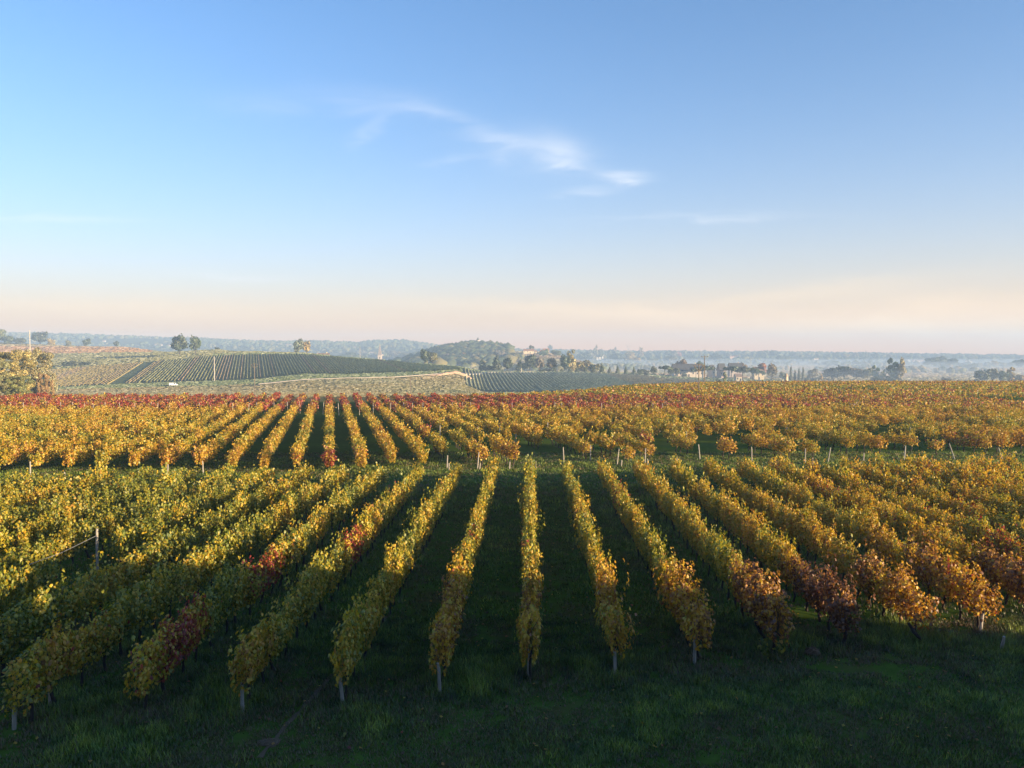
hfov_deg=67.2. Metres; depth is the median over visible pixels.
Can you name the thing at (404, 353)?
tree
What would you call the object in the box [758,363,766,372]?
tree
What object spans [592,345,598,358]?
poplar tree
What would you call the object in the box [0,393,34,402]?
vine row
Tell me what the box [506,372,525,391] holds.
vine row
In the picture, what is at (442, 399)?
vine row
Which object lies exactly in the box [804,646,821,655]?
rock
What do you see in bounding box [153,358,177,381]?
vine row
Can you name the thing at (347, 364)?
vine row
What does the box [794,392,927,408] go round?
vine row
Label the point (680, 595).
vine row
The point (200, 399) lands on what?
vine row
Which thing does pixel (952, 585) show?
vine row
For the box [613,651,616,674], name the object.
vine stake
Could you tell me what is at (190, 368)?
vine row
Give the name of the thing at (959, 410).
vine row
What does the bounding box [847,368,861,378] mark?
tree
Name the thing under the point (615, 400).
vine row
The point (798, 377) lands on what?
cypress tree
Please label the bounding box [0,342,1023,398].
meadow grass
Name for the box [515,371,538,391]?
vine row
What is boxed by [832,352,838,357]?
tree
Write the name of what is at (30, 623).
vine row
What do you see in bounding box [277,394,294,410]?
vine row
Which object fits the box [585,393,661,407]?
vine row
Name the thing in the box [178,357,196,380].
vine row
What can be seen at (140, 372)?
vine row
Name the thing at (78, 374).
vine row
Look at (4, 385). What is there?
tree
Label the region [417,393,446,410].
vine row
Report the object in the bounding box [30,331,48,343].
tree
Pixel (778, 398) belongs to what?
vine row
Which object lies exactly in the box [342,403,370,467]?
vine row
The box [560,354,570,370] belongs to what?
tree
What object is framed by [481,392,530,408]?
vine row
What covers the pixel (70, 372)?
vine row
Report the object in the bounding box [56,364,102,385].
vine row
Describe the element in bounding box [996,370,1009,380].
tree
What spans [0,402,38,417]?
vine row
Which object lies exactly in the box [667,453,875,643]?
vine row
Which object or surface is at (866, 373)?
tree
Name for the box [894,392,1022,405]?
vine row
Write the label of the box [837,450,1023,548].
vine row
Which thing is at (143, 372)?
vine row
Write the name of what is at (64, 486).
vine row
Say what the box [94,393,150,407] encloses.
vine row
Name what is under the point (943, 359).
tree
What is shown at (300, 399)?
vine row
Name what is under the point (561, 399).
vine row
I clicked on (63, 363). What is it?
bush
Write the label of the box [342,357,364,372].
vine row
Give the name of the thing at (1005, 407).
vine row
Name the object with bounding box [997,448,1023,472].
vine row
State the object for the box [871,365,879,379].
poplar tree
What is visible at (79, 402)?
vine row
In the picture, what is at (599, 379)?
vine row
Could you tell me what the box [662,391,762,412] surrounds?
vine row
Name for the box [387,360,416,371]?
vine row
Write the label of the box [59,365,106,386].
vine row
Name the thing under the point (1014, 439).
vine row
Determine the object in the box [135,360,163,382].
vine row
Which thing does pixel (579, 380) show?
vine row
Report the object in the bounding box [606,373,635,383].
vine row
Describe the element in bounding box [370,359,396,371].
vine row
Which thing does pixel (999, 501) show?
vine row
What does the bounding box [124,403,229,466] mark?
vine row
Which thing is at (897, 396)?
vine row
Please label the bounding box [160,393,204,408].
vine row
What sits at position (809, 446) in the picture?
vine row
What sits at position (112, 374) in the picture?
vine row
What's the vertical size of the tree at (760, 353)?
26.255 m
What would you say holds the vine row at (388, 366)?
on the ground at (706, 443)
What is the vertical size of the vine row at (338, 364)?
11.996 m
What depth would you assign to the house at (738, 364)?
658.14 m
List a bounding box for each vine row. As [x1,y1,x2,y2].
[0,392,49,404]
[0,393,20,397]
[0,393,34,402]
[0,393,73,407]
[0,402,19,410]
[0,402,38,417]
[0,403,110,436]
[0,404,58,419]
[0,405,74,424]
[0,405,90,432]
[0,405,125,446]
[0,405,142,451]
[0,405,160,464]
[0,459,118,522]
[0,460,315,675]
[0,461,157,544]
[0,461,238,591]
[0,461,274,628]
[0,462,200,557]
[0,468,38,491]
[0,468,76,503]
[1,459,349,722]
[2,394,58,404]
[11,393,86,408]
[27,393,97,407]
[27,401,178,466]
[45,392,112,408]
[54,366,90,381]
[55,365,94,382]
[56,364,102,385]
[56,365,96,382]
[56,365,99,384]
[56,366,85,378]
[57,364,104,385]
[57,366,87,379]
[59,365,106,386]
[59,403,194,466]
[60,393,125,409]
[64,364,110,385]
[67,364,112,386]
[71,364,115,385]
[74,364,117,385]
[77,393,137,408]
[78,364,120,385]
[82,363,123,385]
[86,363,126,384]
[89,363,128,384]
[92,363,131,384]
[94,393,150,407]
[94,403,212,465]
[95,362,133,384]
[100,362,137,384]
[103,362,140,384]
[106,362,142,384]
[110,393,162,408]
[123,462,389,709]
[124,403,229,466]
[125,361,156,382]
[127,393,175,409]
[128,360,158,382]
[132,360,161,382]
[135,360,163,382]
[139,359,166,381]
[143,359,170,381]
[144,392,190,407]
[146,359,172,381]
[150,359,175,381]
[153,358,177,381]
[156,358,179,381]
[158,402,246,465]
[160,358,182,381]
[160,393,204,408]
[164,358,185,380]
[167,358,188,380]
[170,357,190,381]
[174,357,193,380]
[177,393,215,408]
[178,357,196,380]
[181,357,198,380]
[185,356,201,380]
[188,357,203,379]
[190,402,263,464]
[191,356,206,380]
[193,392,228,411]
[194,356,208,380]
[198,356,211,379]
[205,355,217,379]
[209,392,243,409]
[225,458,424,700]
[226,405,281,466]
[227,392,255,410]
[244,392,268,410]
[256,400,298,468]
[260,391,280,412]
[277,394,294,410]
[289,403,316,465]
[294,392,306,410]
[299,354,314,372]
[302,353,317,372]
[304,353,320,373]
[306,393,320,411]
[307,354,323,372]
[310,354,327,373]
[312,354,330,373]
[315,354,333,372]
[318,355,336,373]
[320,355,339,373]
[320,404,336,467]
[323,355,342,373]
[324,393,336,409]
[326,355,346,373]
[328,355,348,373]
[328,461,462,695]
[331,356,352,372]
[333,356,355,372]
[336,356,358,372]
[337,393,350,409]
[339,356,361,372]
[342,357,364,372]
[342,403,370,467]
[345,357,367,372]
[347,357,371,372]
[350,357,374,372]
[351,392,366,411]
[352,358,377,372]
[355,358,380,372]
[359,358,384,371]
[359,401,398,462]
[361,358,387,371]
[364,358,390,371]
[365,392,382,409]
[367,359,393,371]
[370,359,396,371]
[372,359,400,371]
[376,359,403,371]
[377,393,398,411]
[377,400,429,463]
[379,359,406,371]
[382,360,408,370]
[385,360,412,370]
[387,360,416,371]
[391,360,419,370]
[391,393,416,411]
[393,403,449,458]
[398,361,425,370]
[403,393,430,411]
[411,405,489,465]
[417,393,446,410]
[428,401,520,466]
[428,450,501,681]
[430,392,464,410]
[443,394,480,410]
[446,402,511,441]
[455,393,499,410]
[462,403,544,449]
[470,393,516,410]
[479,403,592,458]
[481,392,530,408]
[487,372,498,391]
[493,372,507,391]
[495,393,548,409]
[496,372,511,390]
[498,401,634,462]
[499,372,516,391]
[502,372,520,390]
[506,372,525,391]
[508,392,562,408]
[509,372,529,391]
[512,372,533,390]
[514,452,544,677]
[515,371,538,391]
[515,403,656,460]
[518,372,534,386]
[521,393,581,408]
[522,372,544,390]
[525,372,552,391]
[528,372,556,390]
[531,372,558,390]
[532,393,598,408]
[534,372,563,390]
[537,372,568,390]
[539,406,653,444]
[540,372,571,389]
[544,372,574,389]
[547,372,576,388]
[549,393,615,408]
[551,403,693,454]
[553,372,589,389]
[556,372,587,388]
[559,372,589,387]
[559,392,630,408]
[559,459,638,660]
[562,372,596,388]
[565,372,598,387]
[568,372,600,386]
[569,401,737,459]
[572,372,601,386]
[573,392,647,410]
[578,372,608,386]
[581,372,612,386]
[582,403,694,438]
[584,372,613,385]
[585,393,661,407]
[588,373,617,385]
[591,373,622,385]
[593,373,623,384]
[596,456,715,659]
[597,373,627,384]
[599,393,681,407]
[600,373,631,384]
[602,404,796,458]
[603,373,634,384]
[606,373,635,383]
[610,373,645,385]
[610,393,698,409]
[618,403,819,457]
[623,374,650,383]
[624,392,714,407]
[632,454,794,651]
[637,393,730,409]
[638,404,779,436]
[650,392,746,408]
[658,405,854,453]
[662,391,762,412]
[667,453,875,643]
[671,403,888,453]
[678,393,776,408]
[687,404,871,445]
[688,392,797,408]
[701,392,813,407]
[703,455,943,637]
[706,402,945,455]
[716,393,829,408]
[722,403,865,432]
[727,392,843,407]
[736,456,1003,628]
[739,393,860,408]
[739,403,991,453]
[750,393,877,409]
[764,392,894,408]
[765,405,1014,453]
[768,451,1023,614]
[773,402,1023,451]
[779,392,912,407]
[793,404,1023,443]
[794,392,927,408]
[803,457,1023,570]
[804,392,943,407]
[808,402,1023,444]
[817,392,961,406]
[830,393,979,408]
[830,402,1023,431]
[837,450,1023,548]
[843,393,996,410]
[847,404,1023,427]
[858,393,1011,407]
[864,404,1023,427]
[867,392,1022,407]
[868,451,1023,527]
[878,401,1023,425]
[882,392,1023,406]
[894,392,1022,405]
[898,404,1020,421]
[900,451,1023,510]
[907,392,1022,402]
[911,402,1023,421]
[929,401,1022,419]
[930,393,1023,401]
[933,457,1023,492]
[950,401,1023,415]
[966,450,1023,482]
[980,399,1023,411]
[991,408,1023,414]
[997,403,1019,411]
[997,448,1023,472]
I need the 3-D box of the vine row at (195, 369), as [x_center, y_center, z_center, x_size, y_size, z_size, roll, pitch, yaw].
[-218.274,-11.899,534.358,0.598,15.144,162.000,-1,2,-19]
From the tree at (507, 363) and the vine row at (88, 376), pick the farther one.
the tree at (507, 363)
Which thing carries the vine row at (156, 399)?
on the ground at (706, 443)
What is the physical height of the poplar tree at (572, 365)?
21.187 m
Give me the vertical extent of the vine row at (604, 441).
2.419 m
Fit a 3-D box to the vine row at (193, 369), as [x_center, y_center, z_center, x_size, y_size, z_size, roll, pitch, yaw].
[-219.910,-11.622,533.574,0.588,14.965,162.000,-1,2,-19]
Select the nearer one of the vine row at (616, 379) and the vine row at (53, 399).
the vine row at (53, 399)
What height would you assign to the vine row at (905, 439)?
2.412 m
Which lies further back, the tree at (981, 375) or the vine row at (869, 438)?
the tree at (981, 375)
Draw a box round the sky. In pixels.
[0,0,1023,354]
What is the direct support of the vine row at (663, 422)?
on the ground at (706, 443)
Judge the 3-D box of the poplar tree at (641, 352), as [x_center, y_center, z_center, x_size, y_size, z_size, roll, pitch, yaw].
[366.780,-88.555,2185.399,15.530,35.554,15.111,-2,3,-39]
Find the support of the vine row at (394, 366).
on the ground at (706, 443)
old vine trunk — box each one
[755,621,765,637]
[907,622,921,639]
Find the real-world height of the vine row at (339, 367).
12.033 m
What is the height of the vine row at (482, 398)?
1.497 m
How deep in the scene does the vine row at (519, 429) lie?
76.63 m
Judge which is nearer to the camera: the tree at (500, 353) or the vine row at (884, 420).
the vine row at (884, 420)
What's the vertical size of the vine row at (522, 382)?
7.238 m
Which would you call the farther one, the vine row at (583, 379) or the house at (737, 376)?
the house at (737, 376)
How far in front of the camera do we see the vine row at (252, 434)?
68.54 m
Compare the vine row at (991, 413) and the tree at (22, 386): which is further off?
the tree at (22, 386)
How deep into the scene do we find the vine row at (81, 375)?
514.31 m
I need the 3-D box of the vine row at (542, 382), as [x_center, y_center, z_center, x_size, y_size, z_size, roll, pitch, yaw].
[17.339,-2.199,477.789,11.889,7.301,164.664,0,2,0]
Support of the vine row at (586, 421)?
on the ground at (706, 443)
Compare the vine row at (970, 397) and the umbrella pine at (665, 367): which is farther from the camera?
the umbrella pine at (665, 367)
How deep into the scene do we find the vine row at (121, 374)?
511.19 m
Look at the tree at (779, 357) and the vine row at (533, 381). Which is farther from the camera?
the tree at (779, 357)
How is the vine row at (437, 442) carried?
on the ground at (706, 443)
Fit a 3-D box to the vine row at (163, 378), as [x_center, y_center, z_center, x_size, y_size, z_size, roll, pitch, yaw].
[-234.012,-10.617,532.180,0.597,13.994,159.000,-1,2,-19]
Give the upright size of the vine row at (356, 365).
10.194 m
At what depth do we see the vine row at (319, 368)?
532.07 m
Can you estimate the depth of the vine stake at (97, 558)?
30.60 m
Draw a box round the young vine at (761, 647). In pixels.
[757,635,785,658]
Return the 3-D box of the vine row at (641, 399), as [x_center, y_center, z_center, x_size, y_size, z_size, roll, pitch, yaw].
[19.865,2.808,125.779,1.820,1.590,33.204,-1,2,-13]
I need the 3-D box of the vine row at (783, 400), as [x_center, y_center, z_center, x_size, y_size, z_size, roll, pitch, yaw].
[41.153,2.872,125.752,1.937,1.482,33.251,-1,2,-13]
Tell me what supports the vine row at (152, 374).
on the ground at (706, 443)
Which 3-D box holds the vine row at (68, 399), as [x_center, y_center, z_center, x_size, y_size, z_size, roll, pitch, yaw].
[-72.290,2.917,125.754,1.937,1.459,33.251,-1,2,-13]
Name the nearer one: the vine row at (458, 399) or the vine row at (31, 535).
the vine row at (31, 535)
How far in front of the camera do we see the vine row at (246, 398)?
122.62 m
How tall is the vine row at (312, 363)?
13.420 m
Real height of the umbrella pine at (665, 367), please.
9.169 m
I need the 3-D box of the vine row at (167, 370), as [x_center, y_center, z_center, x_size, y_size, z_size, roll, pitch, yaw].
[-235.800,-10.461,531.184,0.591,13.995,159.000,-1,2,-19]
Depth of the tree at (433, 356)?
598.05 m
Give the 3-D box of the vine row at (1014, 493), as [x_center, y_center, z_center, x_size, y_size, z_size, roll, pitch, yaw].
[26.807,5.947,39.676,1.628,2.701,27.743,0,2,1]
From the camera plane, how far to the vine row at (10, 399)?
130.00 m
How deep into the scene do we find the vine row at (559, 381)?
472.51 m
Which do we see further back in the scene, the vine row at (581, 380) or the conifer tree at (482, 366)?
the conifer tree at (482, 366)
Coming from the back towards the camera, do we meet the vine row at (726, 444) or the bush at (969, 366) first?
the bush at (969, 366)
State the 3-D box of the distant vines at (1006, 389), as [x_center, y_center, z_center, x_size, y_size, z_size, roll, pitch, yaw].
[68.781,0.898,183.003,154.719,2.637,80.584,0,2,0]
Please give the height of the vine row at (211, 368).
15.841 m
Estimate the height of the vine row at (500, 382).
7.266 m
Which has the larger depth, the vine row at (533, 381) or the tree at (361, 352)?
the tree at (361, 352)
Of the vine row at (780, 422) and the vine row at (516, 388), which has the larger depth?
the vine row at (516, 388)
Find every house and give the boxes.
[523,348,533,353]
[671,363,703,377]
[708,365,715,377]
[716,363,726,377]
[727,362,742,376]
[733,373,742,380]
[751,367,764,379]
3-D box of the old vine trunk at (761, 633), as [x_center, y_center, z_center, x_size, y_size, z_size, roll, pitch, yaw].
[7.470,7.499,23.053,0.224,0.861,0.147,-14,2,1]
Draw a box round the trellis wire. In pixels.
[20,535,96,567]
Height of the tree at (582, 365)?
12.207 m
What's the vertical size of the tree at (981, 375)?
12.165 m
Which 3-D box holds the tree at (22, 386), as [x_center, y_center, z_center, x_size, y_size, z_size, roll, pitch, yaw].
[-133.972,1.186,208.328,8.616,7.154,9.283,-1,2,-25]
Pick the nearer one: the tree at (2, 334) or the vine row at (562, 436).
the vine row at (562, 436)
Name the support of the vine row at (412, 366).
on the ground at (706, 443)
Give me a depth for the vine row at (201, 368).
517.24 m
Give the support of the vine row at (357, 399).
on the ground at (706, 443)
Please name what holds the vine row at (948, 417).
on the ground at (706, 443)
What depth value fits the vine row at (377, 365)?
532.96 m
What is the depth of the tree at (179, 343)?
668.34 m
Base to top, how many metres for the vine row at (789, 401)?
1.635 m
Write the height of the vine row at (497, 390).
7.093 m
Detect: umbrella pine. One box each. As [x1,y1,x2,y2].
[658,365,671,374]
[701,365,714,377]
[723,366,738,378]
[734,366,750,379]
[746,367,760,379]
[752,369,765,379]
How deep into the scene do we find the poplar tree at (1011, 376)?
616.23 m
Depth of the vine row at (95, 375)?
510.39 m
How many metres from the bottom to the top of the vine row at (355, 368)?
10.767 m
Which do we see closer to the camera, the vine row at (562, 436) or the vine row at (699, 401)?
the vine row at (562, 436)
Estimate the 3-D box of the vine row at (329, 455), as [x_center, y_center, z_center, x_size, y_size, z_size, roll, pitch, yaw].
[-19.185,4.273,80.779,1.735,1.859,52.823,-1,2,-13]
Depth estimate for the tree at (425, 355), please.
582.93 m
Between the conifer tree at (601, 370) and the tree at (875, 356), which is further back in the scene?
the tree at (875, 356)
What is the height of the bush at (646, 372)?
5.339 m
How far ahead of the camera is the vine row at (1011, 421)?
90.74 m
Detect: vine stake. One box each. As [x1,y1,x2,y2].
[12,705,16,729]
[96,528,98,569]
[240,682,244,710]
[339,671,343,701]
[436,662,441,692]
[527,649,530,676]
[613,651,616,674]
[693,636,696,663]
[979,606,984,633]
[1000,636,1004,648]
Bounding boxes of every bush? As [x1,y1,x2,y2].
[3,335,14,343]
[13,338,25,343]
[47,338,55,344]
[61,361,68,366]
[68,361,76,365]
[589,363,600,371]
[642,369,649,374]
[963,364,975,368]
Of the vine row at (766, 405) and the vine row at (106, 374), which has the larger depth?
the vine row at (106, 374)
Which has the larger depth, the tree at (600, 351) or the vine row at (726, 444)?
the tree at (600, 351)
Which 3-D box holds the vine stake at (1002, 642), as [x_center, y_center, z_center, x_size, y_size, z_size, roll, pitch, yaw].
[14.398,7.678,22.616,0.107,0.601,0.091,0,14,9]
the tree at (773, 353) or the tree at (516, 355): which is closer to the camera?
the tree at (516, 355)
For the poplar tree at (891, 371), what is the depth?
658.85 m
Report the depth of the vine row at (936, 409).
101.12 m
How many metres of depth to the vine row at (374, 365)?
535.54 m
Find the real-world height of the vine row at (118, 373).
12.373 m
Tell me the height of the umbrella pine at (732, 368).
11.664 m
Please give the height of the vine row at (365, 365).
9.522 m
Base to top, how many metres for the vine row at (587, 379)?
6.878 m
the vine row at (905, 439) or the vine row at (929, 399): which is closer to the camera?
the vine row at (905, 439)
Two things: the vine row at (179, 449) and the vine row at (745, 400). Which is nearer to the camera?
the vine row at (179, 449)
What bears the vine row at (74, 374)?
on the ground at (706, 443)
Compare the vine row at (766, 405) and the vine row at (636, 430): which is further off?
the vine row at (766, 405)
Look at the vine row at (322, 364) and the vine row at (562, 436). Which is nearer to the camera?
the vine row at (562, 436)
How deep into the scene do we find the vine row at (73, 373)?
537.58 m
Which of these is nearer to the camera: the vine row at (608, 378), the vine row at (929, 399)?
the vine row at (929, 399)
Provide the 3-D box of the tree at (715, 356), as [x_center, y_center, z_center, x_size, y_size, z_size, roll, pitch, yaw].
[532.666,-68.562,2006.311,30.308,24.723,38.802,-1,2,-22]
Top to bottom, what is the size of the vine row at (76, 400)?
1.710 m
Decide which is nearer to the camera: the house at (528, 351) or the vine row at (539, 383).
the vine row at (539, 383)
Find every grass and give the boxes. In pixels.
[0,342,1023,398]
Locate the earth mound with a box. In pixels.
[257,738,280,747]
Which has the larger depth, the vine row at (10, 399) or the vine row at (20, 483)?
the vine row at (10, 399)
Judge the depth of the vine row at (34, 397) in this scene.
127.64 m
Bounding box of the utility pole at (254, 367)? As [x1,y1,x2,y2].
[251,364,257,395]
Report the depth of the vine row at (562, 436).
72.10 m
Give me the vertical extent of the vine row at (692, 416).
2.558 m
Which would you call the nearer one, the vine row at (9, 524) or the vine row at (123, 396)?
the vine row at (9, 524)
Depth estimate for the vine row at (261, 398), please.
122.96 m
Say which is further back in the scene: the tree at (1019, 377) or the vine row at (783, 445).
the tree at (1019, 377)
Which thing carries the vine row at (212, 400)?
on the ground at (706, 443)
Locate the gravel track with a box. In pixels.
[259,372,489,383]
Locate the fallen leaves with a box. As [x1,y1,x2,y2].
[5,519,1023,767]
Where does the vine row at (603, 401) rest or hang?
on the ground at (706, 443)
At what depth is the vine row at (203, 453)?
67.44 m
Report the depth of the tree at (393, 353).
2051.01 m
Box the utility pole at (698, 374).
[694,364,703,389]
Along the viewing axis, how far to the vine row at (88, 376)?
505.42 m
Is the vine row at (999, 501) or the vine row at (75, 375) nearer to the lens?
the vine row at (999, 501)
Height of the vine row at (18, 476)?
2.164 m
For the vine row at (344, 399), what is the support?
on the ground at (706, 443)
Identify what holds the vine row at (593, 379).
on the ground at (706, 443)
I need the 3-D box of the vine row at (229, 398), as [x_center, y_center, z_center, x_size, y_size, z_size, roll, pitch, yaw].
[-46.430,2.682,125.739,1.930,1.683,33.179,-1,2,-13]
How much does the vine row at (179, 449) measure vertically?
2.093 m
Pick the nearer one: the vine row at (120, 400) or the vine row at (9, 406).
the vine row at (9, 406)
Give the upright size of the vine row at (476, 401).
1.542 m
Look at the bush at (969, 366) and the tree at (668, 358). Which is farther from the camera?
the tree at (668, 358)
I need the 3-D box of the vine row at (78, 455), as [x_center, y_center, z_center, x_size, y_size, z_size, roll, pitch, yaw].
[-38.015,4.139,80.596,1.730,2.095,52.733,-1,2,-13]
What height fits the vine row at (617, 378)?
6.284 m
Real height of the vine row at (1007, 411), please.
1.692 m
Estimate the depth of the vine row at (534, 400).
123.89 m
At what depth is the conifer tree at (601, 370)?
580.94 m
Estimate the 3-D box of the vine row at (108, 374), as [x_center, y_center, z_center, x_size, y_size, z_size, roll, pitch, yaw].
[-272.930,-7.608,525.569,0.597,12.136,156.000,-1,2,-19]
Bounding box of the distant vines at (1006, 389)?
[472,380,1023,399]
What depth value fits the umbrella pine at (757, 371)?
598.07 m
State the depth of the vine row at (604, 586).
25.05 m
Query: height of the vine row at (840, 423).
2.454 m
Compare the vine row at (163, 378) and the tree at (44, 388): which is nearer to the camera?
the tree at (44, 388)
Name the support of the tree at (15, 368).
on the ground at (706, 443)
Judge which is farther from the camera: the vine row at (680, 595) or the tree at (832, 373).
the tree at (832, 373)
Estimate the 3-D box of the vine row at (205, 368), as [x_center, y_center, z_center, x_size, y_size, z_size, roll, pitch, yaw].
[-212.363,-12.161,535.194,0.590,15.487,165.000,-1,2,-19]
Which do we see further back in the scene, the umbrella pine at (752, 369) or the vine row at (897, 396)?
the umbrella pine at (752, 369)
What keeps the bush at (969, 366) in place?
on the ground at (706, 443)
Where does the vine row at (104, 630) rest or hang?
on the ground at (706, 443)
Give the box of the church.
[378,344,381,358]
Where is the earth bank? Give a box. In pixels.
[422,371,472,378]
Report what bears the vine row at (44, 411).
on the ground at (706, 443)
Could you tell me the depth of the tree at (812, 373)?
678.65 m
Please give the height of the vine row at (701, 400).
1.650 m
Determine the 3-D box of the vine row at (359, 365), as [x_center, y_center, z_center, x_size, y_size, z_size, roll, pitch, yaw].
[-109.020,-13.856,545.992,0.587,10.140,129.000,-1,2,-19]
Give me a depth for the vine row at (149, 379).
513.73 m
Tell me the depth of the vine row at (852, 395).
124.13 m
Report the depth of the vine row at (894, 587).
28.91 m
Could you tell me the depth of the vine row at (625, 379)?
511.78 m
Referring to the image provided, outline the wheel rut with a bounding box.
[256,616,386,757]
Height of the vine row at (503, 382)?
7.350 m
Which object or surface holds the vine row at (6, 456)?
on the ground at (706, 443)
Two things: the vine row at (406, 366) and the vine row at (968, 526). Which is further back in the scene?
the vine row at (406, 366)
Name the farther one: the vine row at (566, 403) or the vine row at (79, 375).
the vine row at (79, 375)
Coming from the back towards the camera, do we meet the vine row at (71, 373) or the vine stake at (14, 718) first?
the vine row at (71, 373)
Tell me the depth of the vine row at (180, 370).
511.75 m
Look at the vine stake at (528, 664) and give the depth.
20.82 m
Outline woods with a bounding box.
[4,331,1023,372]
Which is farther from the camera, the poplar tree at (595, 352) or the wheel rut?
the poplar tree at (595, 352)
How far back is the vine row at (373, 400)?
121.70 m
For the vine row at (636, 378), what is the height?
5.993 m
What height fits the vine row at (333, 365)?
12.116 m
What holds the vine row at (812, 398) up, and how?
on the ground at (706, 443)
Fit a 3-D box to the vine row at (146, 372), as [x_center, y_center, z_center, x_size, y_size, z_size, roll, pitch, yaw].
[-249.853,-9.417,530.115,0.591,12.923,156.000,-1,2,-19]
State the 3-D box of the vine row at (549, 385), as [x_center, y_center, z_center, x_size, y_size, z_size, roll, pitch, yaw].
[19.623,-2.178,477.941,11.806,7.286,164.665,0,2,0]
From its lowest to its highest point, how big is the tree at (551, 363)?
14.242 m
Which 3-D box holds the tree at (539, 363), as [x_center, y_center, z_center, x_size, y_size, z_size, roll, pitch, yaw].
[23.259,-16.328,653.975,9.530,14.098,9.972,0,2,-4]
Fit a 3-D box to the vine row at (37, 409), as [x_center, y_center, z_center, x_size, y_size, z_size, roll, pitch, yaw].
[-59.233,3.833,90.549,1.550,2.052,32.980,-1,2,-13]
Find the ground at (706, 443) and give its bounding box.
[0,337,1023,767]
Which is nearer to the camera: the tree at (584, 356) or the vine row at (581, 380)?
the vine row at (581, 380)
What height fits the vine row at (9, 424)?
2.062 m
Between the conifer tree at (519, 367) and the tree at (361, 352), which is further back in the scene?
the tree at (361, 352)
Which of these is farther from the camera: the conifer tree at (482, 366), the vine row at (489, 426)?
the conifer tree at (482, 366)
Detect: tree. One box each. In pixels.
[0,329,5,340]
[0,350,37,394]
[0,358,11,393]
[0,375,34,395]
[13,347,57,393]
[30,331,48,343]
[36,373,54,397]
[82,338,90,345]
[170,333,188,354]
[189,335,200,353]
[293,338,303,351]
[303,340,310,352]
[356,350,366,355]
[387,350,400,356]
[399,352,409,357]
[420,349,430,362]
[428,352,437,363]
[478,358,486,370]
[489,354,503,370]
[494,349,505,356]
[502,357,512,368]
[510,352,521,359]
[515,359,524,370]
[523,354,535,370]
[534,358,544,369]
[538,350,548,356]
[546,356,556,370]
[550,350,561,356]
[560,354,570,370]
[567,349,576,370]
[574,360,592,371]
[576,353,590,360]
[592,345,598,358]
[597,349,602,356]
[598,363,604,372]
[607,349,611,358]
[610,353,624,360]
[624,351,635,360]
[638,347,643,356]
[650,366,656,374]
[662,355,679,361]
[674,368,679,374]
[675,359,686,363]
[709,353,723,360]
[756,350,768,357]
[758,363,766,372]
[766,363,776,379]
[768,350,778,357]
[776,355,784,361]
[779,372,784,379]
[789,366,792,380]
[791,351,799,357]
[797,368,800,380]
[801,367,804,380]
[807,368,818,378]
[820,368,840,378]
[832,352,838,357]
[836,365,850,378]
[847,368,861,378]
[861,368,873,379]
[870,352,878,358]
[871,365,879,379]
[879,369,885,378]
[885,358,897,378]
[896,357,906,379]
[923,357,939,366]
[934,356,946,363]
[946,358,959,364]
[973,369,991,380]
[988,367,997,379]
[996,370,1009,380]
[1006,367,1015,380]
[1012,359,1023,366]
[1014,373,1023,380]
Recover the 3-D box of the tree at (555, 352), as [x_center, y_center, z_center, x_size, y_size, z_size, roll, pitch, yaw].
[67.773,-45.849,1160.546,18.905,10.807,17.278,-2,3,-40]
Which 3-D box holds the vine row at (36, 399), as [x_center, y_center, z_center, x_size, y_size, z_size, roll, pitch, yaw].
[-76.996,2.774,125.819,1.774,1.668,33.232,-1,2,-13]
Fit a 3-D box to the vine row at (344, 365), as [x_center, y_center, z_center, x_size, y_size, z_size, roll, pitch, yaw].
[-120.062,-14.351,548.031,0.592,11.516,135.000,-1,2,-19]
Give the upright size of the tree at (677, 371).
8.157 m
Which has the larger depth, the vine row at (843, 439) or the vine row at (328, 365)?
the vine row at (328, 365)
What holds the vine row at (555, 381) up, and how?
on the ground at (706, 443)
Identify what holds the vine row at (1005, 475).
on the ground at (706, 443)
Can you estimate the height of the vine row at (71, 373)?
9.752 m
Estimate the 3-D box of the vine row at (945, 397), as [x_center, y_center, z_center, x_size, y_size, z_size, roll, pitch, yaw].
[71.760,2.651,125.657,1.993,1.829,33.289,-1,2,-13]
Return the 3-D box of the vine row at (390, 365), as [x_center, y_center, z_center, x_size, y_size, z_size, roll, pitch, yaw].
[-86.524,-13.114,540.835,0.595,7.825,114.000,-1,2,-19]
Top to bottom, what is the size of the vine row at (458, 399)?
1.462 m
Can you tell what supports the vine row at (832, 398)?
on the ground at (706, 443)
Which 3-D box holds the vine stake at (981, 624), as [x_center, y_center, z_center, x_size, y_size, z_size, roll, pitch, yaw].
[14.635,7.381,24.009,0.091,1.103,0.099,15,-8,-40]
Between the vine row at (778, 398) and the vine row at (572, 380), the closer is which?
the vine row at (778, 398)
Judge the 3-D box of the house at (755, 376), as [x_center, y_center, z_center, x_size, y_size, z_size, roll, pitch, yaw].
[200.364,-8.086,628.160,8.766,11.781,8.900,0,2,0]
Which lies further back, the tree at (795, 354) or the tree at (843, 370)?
the tree at (795, 354)
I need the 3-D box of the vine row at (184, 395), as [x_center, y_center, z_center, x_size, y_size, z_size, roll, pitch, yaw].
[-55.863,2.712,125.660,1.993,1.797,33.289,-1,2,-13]
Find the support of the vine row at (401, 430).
on the ground at (706, 443)

